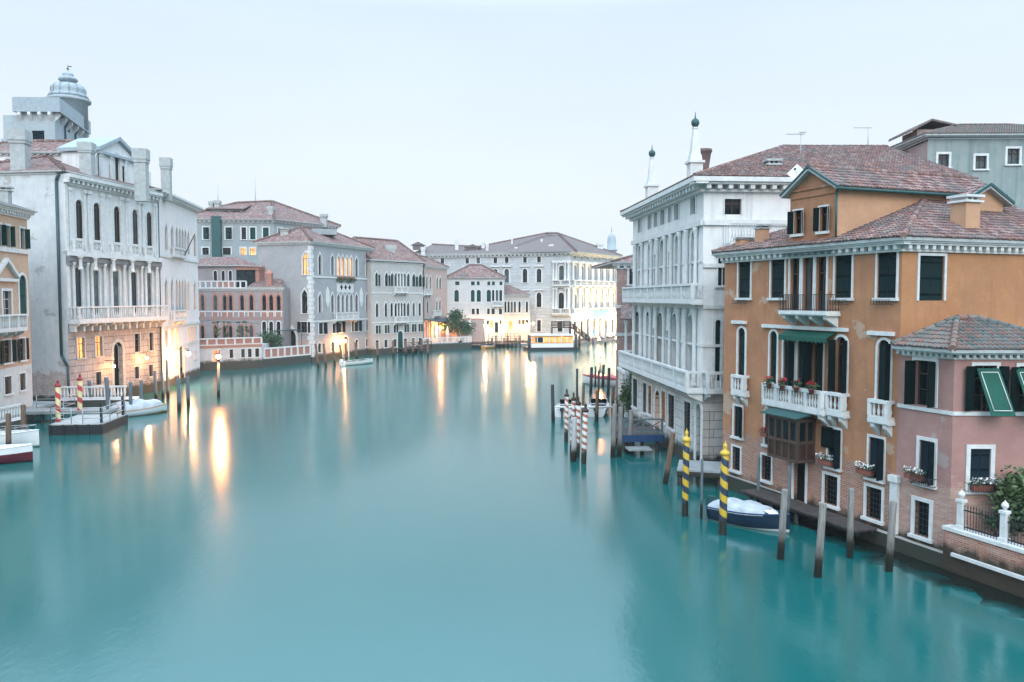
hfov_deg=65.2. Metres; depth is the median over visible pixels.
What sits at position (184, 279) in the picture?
window
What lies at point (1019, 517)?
garden shrub
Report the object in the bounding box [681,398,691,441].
window
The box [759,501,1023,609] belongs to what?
mud bank
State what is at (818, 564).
mooring pole
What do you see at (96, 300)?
window
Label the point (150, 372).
window
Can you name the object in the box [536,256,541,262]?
window
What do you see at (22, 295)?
window
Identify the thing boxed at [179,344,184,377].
door
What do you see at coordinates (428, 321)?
window
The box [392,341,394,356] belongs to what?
mooring pole
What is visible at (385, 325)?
window
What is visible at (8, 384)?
window
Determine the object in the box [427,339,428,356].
mooring pole
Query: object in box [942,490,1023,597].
garden wall
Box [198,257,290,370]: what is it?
loggia house
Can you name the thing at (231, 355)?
window
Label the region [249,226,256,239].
window
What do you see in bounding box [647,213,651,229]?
window
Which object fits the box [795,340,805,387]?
window
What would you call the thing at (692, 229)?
window
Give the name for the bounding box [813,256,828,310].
window
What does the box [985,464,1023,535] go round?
garden shrub
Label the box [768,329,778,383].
window
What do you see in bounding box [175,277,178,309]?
window
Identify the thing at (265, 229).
window
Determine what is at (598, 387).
mooring pole
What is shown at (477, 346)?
work boat
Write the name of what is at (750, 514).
covered boat
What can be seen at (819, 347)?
window
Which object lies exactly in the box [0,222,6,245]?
window
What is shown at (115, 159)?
window
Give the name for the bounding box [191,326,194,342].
window
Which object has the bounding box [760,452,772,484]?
window
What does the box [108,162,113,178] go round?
window
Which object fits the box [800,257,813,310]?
window
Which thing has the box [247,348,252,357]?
window
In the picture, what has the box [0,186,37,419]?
peach house
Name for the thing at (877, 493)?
window
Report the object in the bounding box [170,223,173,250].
window
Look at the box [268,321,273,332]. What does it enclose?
window
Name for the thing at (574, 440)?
mooring pole
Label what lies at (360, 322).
window
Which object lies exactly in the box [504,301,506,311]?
window
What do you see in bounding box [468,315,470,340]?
gate pillar
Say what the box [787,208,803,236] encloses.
window
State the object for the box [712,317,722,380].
window
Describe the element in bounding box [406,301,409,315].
window
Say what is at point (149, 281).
window
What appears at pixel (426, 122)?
sky
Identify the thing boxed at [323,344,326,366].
mooring pole
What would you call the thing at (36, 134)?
window
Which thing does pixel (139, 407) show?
covered boat
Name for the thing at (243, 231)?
window
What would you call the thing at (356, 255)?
window
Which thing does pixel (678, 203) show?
window
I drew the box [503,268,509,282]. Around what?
window
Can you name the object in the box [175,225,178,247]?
window
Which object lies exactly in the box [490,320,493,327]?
window
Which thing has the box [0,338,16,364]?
window
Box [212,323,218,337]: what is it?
window
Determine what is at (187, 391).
mooring pole
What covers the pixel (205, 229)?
window
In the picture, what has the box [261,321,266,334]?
window
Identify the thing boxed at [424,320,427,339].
window
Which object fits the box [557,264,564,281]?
window
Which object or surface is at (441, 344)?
terrace wall
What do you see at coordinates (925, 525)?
window
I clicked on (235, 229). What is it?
grey hipped house
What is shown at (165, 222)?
window
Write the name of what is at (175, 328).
window
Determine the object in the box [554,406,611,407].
mooring beam
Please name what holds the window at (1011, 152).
in the grey house at (988, 153)
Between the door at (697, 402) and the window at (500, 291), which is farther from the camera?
the window at (500, 291)
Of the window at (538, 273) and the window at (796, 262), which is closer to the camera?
the window at (796, 262)
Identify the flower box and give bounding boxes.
[758,426,767,437]
[815,452,833,466]
[854,461,875,475]
[902,465,926,481]
[968,477,1004,490]
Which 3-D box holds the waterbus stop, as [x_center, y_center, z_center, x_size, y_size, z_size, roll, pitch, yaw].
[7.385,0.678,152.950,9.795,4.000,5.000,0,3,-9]
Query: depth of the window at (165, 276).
88.62 m
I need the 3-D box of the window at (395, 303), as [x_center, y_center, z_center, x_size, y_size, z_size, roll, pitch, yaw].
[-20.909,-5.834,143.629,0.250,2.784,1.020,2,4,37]
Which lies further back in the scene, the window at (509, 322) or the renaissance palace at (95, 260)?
the window at (509, 322)
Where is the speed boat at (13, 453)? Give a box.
[0,443,32,463]
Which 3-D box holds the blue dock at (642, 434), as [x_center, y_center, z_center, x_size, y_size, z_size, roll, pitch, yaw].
[8.331,6.546,52.628,2.778,3.200,4.600,0,3,-4]
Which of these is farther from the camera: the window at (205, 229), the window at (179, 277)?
the window at (205, 229)
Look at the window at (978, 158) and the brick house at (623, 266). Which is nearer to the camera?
the window at (978, 158)
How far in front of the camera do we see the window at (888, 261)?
32.12 m
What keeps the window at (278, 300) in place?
in the loggia house at (263, 305)
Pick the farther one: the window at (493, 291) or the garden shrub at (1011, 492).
the window at (493, 291)
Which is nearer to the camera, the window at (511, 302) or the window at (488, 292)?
the window at (488, 292)
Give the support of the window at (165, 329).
in the gothic palace at (179, 267)
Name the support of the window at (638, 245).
in the white palazzo
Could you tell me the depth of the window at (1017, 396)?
29.13 m
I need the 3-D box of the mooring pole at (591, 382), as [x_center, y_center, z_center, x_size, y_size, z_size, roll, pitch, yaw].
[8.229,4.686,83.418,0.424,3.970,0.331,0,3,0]
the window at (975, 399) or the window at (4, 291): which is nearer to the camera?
the window at (975, 399)
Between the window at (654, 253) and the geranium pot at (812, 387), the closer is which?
the geranium pot at (812, 387)
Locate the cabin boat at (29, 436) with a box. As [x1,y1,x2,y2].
[0,424,38,446]
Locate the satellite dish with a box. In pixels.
[787,164,802,179]
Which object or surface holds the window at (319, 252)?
in the gothic house at (307, 265)
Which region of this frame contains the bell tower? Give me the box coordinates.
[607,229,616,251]
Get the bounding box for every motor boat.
[555,399,575,417]
[587,395,608,416]
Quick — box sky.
[0,0,1023,256]
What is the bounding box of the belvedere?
[1,65,91,140]
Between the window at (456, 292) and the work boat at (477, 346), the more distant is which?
the window at (456, 292)
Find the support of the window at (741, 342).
in the ochre house at (840, 282)
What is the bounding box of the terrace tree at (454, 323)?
[437,308,475,339]
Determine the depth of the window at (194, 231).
101.49 m
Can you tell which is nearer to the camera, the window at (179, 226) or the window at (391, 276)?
the window at (179, 226)
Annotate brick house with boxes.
[384,255,449,342]
[591,254,632,417]
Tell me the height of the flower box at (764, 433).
0.504 m
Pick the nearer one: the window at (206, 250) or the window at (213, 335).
the window at (213, 335)
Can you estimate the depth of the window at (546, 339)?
151.11 m
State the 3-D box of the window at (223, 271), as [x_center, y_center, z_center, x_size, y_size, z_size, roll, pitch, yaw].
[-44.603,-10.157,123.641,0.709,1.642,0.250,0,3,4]
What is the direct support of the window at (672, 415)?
in the white palazzo
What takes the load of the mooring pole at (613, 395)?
in the water
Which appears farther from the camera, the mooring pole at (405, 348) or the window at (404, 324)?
the window at (404, 324)
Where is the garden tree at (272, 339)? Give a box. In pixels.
[256,328,284,347]
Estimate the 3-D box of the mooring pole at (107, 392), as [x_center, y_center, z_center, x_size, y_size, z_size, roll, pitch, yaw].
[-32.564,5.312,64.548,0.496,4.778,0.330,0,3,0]
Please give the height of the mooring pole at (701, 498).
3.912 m
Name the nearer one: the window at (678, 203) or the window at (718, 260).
the window at (718, 260)
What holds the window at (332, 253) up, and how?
in the gothic house at (307, 265)
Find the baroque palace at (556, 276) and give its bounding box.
[411,232,622,340]
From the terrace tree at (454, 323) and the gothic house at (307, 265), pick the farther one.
the terrace tree at (454, 323)
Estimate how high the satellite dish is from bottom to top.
1.872 m
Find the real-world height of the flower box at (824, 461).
0.507 m
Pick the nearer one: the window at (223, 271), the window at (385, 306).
the window at (223, 271)
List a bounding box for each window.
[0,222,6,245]
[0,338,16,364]
[1,288,12,317]
[3,374,13,396]
[4,223,15,246]
[18,272,28,315]
[18,336,28,361]
[19,226,30,248]
[19,371,27,392]
[32,131,44,138]
[74,198,82,238]
[75,266,83,314]
[76,336,87,359]
[92,201,99,239]
[93,269,101,314]
[94,335,104,357]
[95,371,102,385]
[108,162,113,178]
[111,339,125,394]
[113,205,119,242]
[113,268,120,312]
[114,152,120,183]
[121,164,124,180]
[131,208,137,243]
[131,270,138,313]
[133,332,141,353]
[134,366,140,379]
[145,211,152,245]
[147,270,153,312]
[148,331,155,351]
[148,364,153,377]
[164,222,167,249]
[164,276,167,310]
[164,329,169,348]
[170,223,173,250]
[170,276,173,309]
[171,328,175,346]
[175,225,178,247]
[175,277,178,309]
[175,328,179,345]
[178,226,180,244]
[178,277,181,309]
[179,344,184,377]
[181,227,183,248]
[181,277,183,303]
[184,229,186,249]
[184,279,186,309]
[187,229,189,254]
[187,279,189,309]
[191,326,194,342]
[193,231,196,255]
[193,278,196,308]
[194,325,197,341]
[199,292,205,309]
[199,323,205,338]
[201,247,209,254]
[202,226,209,239]
[212,292,218,309]
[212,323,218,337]
[212,349,220,361]
[213,270,217,280]
[221,270,225,280]
[221,292,227,309]
[221,324,227,337]
[222,247,231,254]
[224,226,232,239]
[227,292,233,309]
[228,270,232,280]
[228,323,233,337]
[228,348,234,358]
[238,291,245,309]
[238,323,244,336]
[239,247,246,254]
[240,226,247,239]
[240,348,246,357]
[247,292,254,309]
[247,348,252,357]
[248,323,254,336]
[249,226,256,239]
[249,247,255,254]
[254,347,260,357]
[260,292,267,309]
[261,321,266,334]
[262,226,269,237]
[267,292,274,309]
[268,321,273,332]
[275,291,281,309]
[276,320,281,334]
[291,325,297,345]
[297,321,309,332]
[300,287,308,313]
[301,250,309,274]
[317,342,322,352]
[318,252,322,274]
[318,292,322,312]
[318,322,327,334]
[330,253,334,274]
[330,291,334,311]
[332,321,338,333]
[336,292,340,311]
[337,253,340,275]
[338,321,345,332]
[341,254,344,275]
[341,292,344,311]
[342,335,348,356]
[345,255,348,275]
[345,293,348,311]
[349,255,352,275]
[349,293,353,311]
[351,320,356,331]
[355,255,358,276]
[355,292,358,310]
[356,320,361,331]
[374,270,379,285]
[375,301,379,316]
[375,325,380,333]
[384,271,390,285]
[384,301,387,316]
[384,324,388,333]
[384,339,388,347]
[390,271,394,285]
[390,301,393,315]
[393,324,397,333]
[394,272,397,285]
[394,301,397,315]
[397,272,400,285]
[397,301,400,315]
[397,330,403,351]
[399,301,403,315]
[403,271,406,285]
[404,324,408,332]
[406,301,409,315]
[407,271,410,285]
[411,272,417,285]
[411,323,415,332]
[412,301,415,315]
[418,272,424,286]
[418,301,421,315]
[418,323,422,331]
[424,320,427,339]
[425,321,431,337]
[429,322,436,337]
[454,289,459,301]
[465,258,469,263]
[470,289,474,301]
[475,257,480,263]
[476,289,481,301]
[486,289,491,301]
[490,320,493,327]
[491,289,494,301]
[492,257,497,263]
[494,322,498,332]
[495,289,498,300]
[499,289,502,300]
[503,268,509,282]
[504,257,508,263]
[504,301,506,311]
[507,301,509,311]
[507,320,512,328]
[510,301,512,311]
[513,301,516,311]
[518,301,520,311]
[521,267,528,282]
[522,257,527,262]
[525,301,528,311]
[532,337,572,342]
[535,267,542,282]
[535,291,542,307]
[535,319,541,331]
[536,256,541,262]
[556,320,563,331]
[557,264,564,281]
[558,291,564,309]
[611,318,614,332]
[626,267,632,285]
[631,376,637,409]
[637,218,641,232]
[637,245,639,285]
[641,380,646,415]
[645,310,648,357]
[646,382,652,416]
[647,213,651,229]
[647,242,648,285]
[653,211,657,227]
[653,253,655,284]
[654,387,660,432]
[658,238,661,284]
[659,208,665,224]
[659,388,666,425]
[665,329,667,363]
[665,391,674,432]
[667,205,671,222]
[667,250,668,283]
[671,311,676,365]
[673,202,679,220]
[674,234,676,283]
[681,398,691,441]
[687,312,692,370]
[689,195,696,214]
[690,229,692,282]
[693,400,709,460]
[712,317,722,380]
[715,258,724,287]
[723,198,742,214]
[729,444,741,474]
[730,403,743,440]
[734,261,751,299]
[736,326,746,375]
[760,407,832,463]
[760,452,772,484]
[761,409,767,446]
[767,259,786,299]
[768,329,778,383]
[781,340,795,391]
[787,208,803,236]
[788,258,800,309]
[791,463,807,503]
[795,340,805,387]
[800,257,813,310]
[805,341,824,390]
[813,204,829,234]
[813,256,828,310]
[819,470,840,510]
[823,425,842,472]
[827,334,848,393]
[831,255,853,300]
[860,482,884,525]
[863,434,885,483]
[872,252,898,300]
[874,337,892,403]
[904,356,938,407]
[907,495,933,543]
[912,435,937,489]
[916,253,946,300]
[936,152,951,167]
[963,444,995,493]
[965,362,1009,410]
[972,153,989,170]
[1004,146,1022,165]
[1010,363,1023,411]
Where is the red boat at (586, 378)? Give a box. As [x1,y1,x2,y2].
[582,373,615,386]
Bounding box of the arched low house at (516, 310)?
[504,285,530,342]
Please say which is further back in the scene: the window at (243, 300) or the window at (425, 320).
the window at (425, 320)
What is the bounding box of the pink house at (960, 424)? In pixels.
[890,314,1023,550]
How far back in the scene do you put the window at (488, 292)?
163.13 m
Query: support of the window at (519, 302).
in the arched low house at (516, 310)
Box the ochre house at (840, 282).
[711,164,1023,534]
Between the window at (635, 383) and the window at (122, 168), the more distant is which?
the window at (122, 168)
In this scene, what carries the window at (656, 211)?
in the white palazzo
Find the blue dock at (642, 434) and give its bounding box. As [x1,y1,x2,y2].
[616,414,663,452]
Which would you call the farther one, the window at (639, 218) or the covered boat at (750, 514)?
the window at (639, 218)
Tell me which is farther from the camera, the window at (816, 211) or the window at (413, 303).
the window at (413, 303)
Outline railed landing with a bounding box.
[396,341,431,353]
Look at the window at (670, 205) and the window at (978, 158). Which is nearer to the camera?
the window at (670, 205)
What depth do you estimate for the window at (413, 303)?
147.47 m
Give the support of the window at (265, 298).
in the loggia house at (263, 305)
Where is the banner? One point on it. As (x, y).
(600, 314)
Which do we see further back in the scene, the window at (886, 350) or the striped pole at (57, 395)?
the striped pole at (57, 395)
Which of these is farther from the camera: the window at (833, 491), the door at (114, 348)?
the door at (114, 348)
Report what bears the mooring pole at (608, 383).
in the water
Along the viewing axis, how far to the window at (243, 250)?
139.18 m
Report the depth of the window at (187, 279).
97.90 m
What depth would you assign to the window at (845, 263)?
34.31 m
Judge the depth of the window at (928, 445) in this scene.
30.31 m
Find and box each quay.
[33,337,615,415]
[716,474,942,567]
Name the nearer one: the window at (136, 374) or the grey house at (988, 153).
the grey house at (988, 153)
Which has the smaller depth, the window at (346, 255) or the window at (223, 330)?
the window at (223, 330)
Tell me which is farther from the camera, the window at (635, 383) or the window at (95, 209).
the window at (95, 209)
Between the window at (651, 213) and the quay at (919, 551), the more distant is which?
the window at (651, 213)
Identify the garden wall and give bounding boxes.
[263,345,310,366]
[449,318,483,343]
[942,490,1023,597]
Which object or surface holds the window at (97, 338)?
in the renaissance palace at (95, 260)
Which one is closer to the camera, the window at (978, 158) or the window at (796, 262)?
the window at (796, 262)
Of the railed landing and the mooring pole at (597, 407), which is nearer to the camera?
the mooring pole at (597, 407)
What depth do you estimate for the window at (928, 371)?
30.73 m
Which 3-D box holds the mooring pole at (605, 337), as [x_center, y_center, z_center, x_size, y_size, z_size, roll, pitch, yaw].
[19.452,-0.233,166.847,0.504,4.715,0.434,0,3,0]
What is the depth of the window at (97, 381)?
76.39 m
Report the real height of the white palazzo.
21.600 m
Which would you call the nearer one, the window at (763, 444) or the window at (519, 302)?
the window at (763, 444)
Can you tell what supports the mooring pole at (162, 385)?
in the water
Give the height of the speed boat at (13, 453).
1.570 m
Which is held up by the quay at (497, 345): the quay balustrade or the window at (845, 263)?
the quay balustrade
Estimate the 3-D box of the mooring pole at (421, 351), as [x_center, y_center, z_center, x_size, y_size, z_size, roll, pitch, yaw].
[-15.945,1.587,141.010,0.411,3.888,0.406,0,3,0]
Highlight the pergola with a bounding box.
[271,329,302,344]
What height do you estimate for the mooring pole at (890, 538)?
3.789 m
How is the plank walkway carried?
in the water
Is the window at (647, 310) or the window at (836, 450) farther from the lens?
the window at (647, 310)
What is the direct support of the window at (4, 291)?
in the peach house at (15, 360)
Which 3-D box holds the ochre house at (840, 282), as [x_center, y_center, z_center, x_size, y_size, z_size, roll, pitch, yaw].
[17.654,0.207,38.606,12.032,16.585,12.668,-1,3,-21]
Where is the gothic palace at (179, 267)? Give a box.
[116,186,203,388]
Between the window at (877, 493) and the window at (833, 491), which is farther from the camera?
the window at (833, 491)
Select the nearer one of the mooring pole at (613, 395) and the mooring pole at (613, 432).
the mooring pole at (613, 432)
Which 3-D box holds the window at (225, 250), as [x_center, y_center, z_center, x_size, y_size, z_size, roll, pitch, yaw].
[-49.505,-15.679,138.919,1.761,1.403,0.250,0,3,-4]
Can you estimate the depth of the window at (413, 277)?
147.04 m
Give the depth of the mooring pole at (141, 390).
69.36 m
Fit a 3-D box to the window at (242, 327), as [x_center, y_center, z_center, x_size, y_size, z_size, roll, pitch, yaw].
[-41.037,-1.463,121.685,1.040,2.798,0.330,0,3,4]
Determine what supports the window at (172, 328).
in the gothic palace at (179, 267)
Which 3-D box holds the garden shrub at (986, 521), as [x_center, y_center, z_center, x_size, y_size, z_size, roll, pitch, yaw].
[17.727,6.632,28.938,1.447,1.137,0.952,1,3,13]
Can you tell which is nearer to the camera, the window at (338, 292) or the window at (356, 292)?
the window at (338, 292)
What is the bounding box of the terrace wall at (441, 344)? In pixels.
[423,336,471,350]
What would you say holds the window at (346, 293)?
in the gothic house at (307, 265)
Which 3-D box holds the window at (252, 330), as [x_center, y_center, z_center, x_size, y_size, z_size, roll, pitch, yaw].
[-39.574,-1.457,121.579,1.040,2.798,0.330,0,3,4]
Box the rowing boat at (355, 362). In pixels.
[339,358,372,365]
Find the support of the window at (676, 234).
in the white palazzo
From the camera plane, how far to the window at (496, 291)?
163.19 m
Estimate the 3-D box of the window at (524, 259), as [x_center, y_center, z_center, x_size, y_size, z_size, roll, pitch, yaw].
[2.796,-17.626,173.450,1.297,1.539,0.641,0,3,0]
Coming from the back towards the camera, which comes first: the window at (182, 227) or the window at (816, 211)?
the window at (182, 227)
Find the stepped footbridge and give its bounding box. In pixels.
[551,321,589,346]
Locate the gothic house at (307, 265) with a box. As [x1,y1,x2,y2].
[253,226,374,361]
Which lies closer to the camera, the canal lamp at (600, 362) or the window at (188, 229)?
the canal lamp at (600, 362)
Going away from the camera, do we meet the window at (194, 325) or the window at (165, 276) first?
the window at (165, 276)
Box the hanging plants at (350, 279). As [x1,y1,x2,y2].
[336,276,356,282]
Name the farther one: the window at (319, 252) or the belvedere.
the window at (319, 252)
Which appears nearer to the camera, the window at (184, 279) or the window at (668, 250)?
the window at (668, 250)
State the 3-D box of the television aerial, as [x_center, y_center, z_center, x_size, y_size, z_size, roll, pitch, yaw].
[17.223,-11.632,48.381,1.261,1.986,0.578,0,3,0]
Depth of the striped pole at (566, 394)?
55.14 m
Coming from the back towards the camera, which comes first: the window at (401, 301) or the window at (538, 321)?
the window at (538, 321)
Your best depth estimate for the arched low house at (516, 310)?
165.68 m
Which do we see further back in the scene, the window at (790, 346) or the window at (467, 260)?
the window at (467, 260)
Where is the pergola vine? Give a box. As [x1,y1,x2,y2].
[200,320,258,337]
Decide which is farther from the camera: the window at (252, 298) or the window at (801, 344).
the window at (252, 298)
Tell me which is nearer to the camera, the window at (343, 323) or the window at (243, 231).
the window at (343, 323)
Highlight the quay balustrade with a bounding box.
[0,404,26,430]
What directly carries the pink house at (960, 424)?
on the quay
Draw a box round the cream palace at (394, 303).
[352,236,425,354]
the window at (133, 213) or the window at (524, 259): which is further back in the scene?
the window at (524, 259)
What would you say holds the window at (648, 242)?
in the white palazzo
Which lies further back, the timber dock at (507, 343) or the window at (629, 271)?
the timber dock at (507, 343)
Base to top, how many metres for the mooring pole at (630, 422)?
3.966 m
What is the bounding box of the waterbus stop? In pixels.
[523,334,578,350]
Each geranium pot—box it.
[763,376,774,388]
[777,377,786,390]
[791,379,801,392]
[803,380,820,394]
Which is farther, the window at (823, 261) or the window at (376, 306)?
the window at (376, 306)
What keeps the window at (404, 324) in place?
in the cream palace at (394, 303)
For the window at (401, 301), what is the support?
in the cream palace at (394, 303)
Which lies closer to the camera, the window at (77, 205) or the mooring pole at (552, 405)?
the mooring pole at (552, 405)
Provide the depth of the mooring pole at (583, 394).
66.60 m
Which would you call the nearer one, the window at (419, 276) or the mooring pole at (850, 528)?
the mooring pole at (850, 528)
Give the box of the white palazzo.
[618,112,978,461]
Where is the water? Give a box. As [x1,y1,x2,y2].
[0,340,1023,681]
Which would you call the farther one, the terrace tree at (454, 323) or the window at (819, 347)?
the terrace tree at (454, 323)
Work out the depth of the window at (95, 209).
75.85 m
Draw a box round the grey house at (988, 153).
[888,119,1023,209]
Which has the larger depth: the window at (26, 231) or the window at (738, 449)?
the window at (26, 231)
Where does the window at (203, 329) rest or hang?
in the loggia house at (263, 305)
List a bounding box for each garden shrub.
[980,511,1020,535]
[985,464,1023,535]
[1011,505,1023,529]
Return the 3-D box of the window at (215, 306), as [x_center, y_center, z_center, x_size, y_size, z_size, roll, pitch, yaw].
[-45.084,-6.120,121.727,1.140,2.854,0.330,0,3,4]
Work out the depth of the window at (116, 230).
78.78 m
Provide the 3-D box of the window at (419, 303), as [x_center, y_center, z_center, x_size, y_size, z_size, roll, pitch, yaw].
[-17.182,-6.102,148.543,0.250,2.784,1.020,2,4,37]
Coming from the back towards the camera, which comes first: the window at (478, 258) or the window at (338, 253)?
the window at (478, 258)
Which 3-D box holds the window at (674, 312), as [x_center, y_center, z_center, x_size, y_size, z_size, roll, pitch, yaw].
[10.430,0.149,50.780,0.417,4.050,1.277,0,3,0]
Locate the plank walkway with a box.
[741,488,876,544]
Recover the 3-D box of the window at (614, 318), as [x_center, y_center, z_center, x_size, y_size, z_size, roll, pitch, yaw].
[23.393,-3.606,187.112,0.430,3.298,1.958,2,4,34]
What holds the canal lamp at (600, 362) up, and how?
in the water
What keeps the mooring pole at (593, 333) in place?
in the water
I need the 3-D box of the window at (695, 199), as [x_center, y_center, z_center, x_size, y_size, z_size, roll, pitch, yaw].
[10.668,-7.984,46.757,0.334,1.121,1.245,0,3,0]
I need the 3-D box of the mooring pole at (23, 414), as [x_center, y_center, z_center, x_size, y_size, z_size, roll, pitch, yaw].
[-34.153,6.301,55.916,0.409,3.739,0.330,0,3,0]
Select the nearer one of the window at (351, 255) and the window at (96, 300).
the window at (96, 300)
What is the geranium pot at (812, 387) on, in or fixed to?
on the ochre house at (840, 282)
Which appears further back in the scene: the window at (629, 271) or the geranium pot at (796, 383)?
the window at (629, 271)
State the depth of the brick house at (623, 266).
69.87 m
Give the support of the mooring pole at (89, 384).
in the water
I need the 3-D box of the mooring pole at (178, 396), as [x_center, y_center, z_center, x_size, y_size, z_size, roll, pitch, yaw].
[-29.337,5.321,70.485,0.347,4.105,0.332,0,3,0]
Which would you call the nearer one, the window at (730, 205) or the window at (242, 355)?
the window at (730, 205)
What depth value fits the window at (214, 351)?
109.98 m
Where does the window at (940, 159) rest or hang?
in the grey house at (988, 153)
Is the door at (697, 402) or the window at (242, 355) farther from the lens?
the window at (242, 355)
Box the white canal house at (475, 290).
[447,264,506,342]
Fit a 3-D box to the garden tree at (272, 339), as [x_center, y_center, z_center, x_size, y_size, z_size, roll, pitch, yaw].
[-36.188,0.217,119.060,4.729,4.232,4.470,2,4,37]
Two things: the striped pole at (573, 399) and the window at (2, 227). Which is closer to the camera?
the striped pole at (573, 399)
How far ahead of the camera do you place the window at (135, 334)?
82.23 m
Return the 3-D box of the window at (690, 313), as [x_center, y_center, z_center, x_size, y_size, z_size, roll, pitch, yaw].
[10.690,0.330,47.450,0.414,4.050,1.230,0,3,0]
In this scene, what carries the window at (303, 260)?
in the gothic house at (307, 265)
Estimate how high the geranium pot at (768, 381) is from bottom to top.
0.629 m
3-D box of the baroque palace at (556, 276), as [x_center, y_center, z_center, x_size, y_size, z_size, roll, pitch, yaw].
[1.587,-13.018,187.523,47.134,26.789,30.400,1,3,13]
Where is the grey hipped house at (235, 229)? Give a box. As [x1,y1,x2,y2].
[197,200,340,326]
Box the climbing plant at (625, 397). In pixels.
[615,372,631,417]
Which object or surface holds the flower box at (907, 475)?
on the pink house at (960, 424)
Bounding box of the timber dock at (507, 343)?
[487,333,520,347]
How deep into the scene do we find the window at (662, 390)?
53.38 m
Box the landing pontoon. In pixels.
[48,396,127,435]
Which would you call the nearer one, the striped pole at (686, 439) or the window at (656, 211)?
the striped pole at (686, 439)
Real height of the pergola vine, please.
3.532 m
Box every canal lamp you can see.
[216,353,219,397]
[599,352,601,373]
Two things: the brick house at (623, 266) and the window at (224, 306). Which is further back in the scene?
the window at (224, 306)
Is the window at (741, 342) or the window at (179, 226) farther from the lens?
the window at (179, 226)
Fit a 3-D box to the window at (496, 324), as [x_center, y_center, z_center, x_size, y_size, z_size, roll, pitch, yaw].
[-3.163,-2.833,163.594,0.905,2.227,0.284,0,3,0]
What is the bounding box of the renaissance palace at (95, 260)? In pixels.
[0,129,172,400]
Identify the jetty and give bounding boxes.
[15,385,143,422]
[677,460,720,487]
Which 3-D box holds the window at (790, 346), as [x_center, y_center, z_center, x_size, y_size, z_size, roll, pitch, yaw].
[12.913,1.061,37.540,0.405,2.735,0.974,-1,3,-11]
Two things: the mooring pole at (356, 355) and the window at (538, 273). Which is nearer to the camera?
the mooring pole at (356, 355)
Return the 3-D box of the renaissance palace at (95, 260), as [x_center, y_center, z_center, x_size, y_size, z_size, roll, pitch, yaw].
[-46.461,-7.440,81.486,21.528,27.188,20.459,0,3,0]
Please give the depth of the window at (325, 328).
126.04 m
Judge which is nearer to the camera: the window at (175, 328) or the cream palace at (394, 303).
the window at (175, 328)
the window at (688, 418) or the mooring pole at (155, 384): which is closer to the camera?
the window at (688, 418)
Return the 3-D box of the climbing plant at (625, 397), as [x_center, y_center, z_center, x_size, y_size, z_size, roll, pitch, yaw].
[9.160,4.138,64.099,2.134,4.766,1.638,0,3,0]
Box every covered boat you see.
[111,399,166,416]
[705,495,790,533]
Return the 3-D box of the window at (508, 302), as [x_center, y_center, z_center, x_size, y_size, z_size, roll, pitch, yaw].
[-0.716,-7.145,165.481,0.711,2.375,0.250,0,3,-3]
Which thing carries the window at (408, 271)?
in the cream palace at (394, 303)
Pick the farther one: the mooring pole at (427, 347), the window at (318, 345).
the mooring pole at (427, 347)
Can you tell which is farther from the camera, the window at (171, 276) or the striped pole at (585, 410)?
the window at (171, 276)
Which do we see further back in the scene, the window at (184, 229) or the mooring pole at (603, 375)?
the window at (184, 229)
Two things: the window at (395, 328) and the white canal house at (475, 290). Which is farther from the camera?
the white canal house at (475, 290)
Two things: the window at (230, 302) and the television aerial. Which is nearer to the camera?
the television aerial
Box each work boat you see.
[472,344,490,347]
[481,344,494,348]
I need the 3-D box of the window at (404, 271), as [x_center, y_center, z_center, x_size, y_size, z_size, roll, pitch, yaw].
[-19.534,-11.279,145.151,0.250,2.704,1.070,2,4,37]
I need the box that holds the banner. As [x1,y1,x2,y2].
[593,310,607,318]
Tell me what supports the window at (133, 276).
in the renaissance palace at (95, 260)
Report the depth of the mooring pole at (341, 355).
120.45 m
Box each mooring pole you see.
[6,413,11,444]
[21,404,25,429]
[87,380,92,396]
[104,377,110,413]
[129,382,132,416]
[139,380,142,398]
[153,371,157,399]
[161,372,164,398]
[165,360,169,397]
[177,378,180,410]
[186,376,189,405]
[315,344,319,367]
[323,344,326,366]
[332,344,335,364]
[339,345,342,358]
[345,344,346,359]
[354,342,357,358]
[376,342,378,358]
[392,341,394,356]
[405,341,406,355]
[412,339,413,354]
[420,339,422,353]
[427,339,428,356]
[551,384,554,421]
[571,417,576,461]
[576,369,577,401]
[581,384,584,417]
[589,367,592,393]
[592,330,594,343]
[595,390,598,421]
[597,370,599,389]
[601,365,604,386]
[604,329,606,344]
[606,368,610,395]
[610,404,616,457]
[611,386,614,409]
[617,407,622,456]
[626,410,632,452]
[662,432,675,483]
[700,459,703,518]
[756,456,760,501]
[777,489,787,559]
[787,466,790,512]
[814,502,826,577]
[846,488,854,557]
[885,501,896,571]
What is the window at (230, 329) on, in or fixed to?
in the loggia house at (263, 305)
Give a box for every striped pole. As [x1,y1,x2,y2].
[54,379,60,421]
[77,374,82,414]
[564,389,568,442]
[570,392,575,455]
[575,395,580,457]
[581,402,588,463]
[682,429,690,516]
[718,441,729,534]
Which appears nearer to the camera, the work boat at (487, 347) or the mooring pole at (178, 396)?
the mooring pole at (178, 396)
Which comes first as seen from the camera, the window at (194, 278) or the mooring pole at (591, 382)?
the mooring pole at (591, 382)
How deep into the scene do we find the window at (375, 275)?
139.79 m

